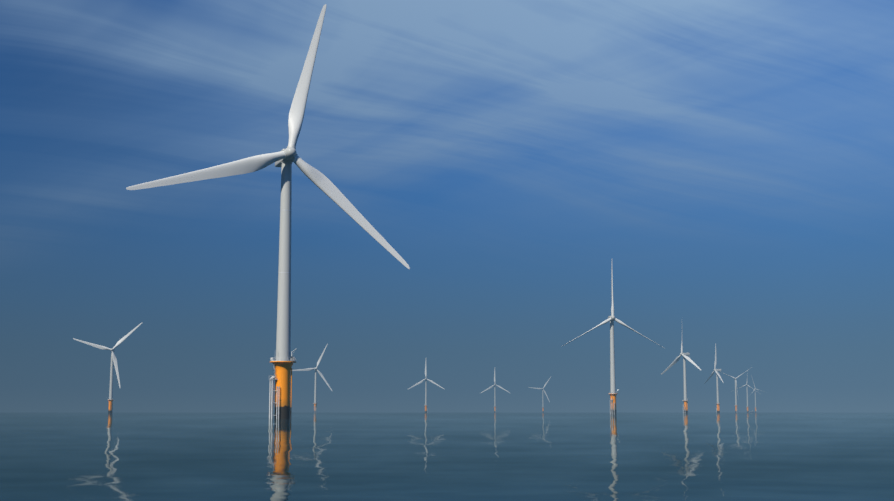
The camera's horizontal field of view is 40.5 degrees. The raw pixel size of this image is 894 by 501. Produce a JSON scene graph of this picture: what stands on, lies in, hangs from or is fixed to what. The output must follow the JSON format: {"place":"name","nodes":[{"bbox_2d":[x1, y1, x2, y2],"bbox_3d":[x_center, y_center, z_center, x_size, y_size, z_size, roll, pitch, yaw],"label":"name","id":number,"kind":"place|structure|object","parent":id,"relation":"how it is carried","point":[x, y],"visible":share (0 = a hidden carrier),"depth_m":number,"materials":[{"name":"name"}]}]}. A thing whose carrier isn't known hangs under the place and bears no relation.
{"place":"outdoors","nodes":[
{"label":"outdoors","id":0,"kind":"place"},
{"bbox_2d":[0,412,893,500],"bbox_3d":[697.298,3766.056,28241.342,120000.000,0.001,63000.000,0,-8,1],"label":"sea water","id":1,"kind":"structure","parent":0,"point":[449,456],"depth_m":63.56,"materials":[{"name":"blue liquid"}]},
{"bbox_2d":[73,322,142,413],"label":"wind turbine","id":2,"kind":"object","parent":1,"relation":"in","point":[114,360],"visible":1,"depth_m":1602.42,"materials":[{"name":"paint"}]},
{"bbox_2d":[126,4,409,418],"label":"wind turbine","id":3,"kind":"object","parent":1,"relation":"in","point":[284,160],"visible":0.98,"depth_m":382.80,"materials":[{"name":"paint"}]},
{"bbox_2d":[292,344,331,412],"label":"wind turbine","id":4,"kind":"object","parent":1,"relation":"in","point":[315,403],"visible":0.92,"depth_m":2294.15,"materials":[{"name":"paint"}]},
{"bbox_2d":[409,361,443,412],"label":"wind turbine","id":5,"kind":"object","parent":1,"relation":"in","point":[426,405],"visible":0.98,"depth_m":2998.89,"materials":[{"name":"paint"}]},
{"bbox_2d":[481,369,509,412],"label":"wind turbine","id":6,"kind":"object","parent":1,"relation":"in","point":[494,385],"visible":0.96,"depth_m":3636.33,"materials":[{"name":"paint"}]},
{"bbox_2d":[529,377,550,412],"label":"wind turbine","id":7,"kind":"object","parent":1,"relation":"in","point":[542,395],"visible":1,"depth_m":4303.06,"materials":[{"name":"paint"}]},
{"bbox_2d":[561,269,663,414],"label":"wind turbine","id":8,"kind":"object","parent":1,"relation":"in","point":[612,393],"visible":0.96,"depth_m":1056.44,"materials":[{"name":"paint"}]},
{"bbox_2d":[661,335,700,412],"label":"wind turbine","id":9,"kind":"object","parent":1,"relation":"in","point":[685,401],"visible":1,"depth_m":1720.05,"materials":[{"name":"paint"}]},
{"bbox_2d":[704,343,722,412],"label":"wind turbine","id":10,"kind":"object","parent":1,"relation":"in","point":[717,387],"visible":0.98,"depth_m":2379.07,"materials":[{"name":"paint"}]},
{"bbox_2d":[719,369,748,412],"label":"wind turbine","id":11,"kind":"object","parent":1,"relation":"in","point":[736,405],"visible":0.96,"depth_m":2996.83,"materials":[{"name":"paint"}]},
{"bbox_2d":[733,375,752,412],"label":"wind turbine","id":12,"kind":"object","parent":1,"relation":"in","point":[746,385],"visible":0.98,"depth_m":3650.05,"materials":[{"name":"paint"}]},
{"bbox_2d":[748,375,763,411],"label":"wind turbine","id":13,"kind":"object","parent":1,"relation":"in","point":[755,389],"visible":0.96,"depth_m":4373.65,"materials":[{"name":"paint"}]},
{"bbox_2d":[0,0,893,411],"label":"sky","id":14,"kind":"structure","parent":0,"point":[730,163],"materials":[{"name":"blue"}]}
]}

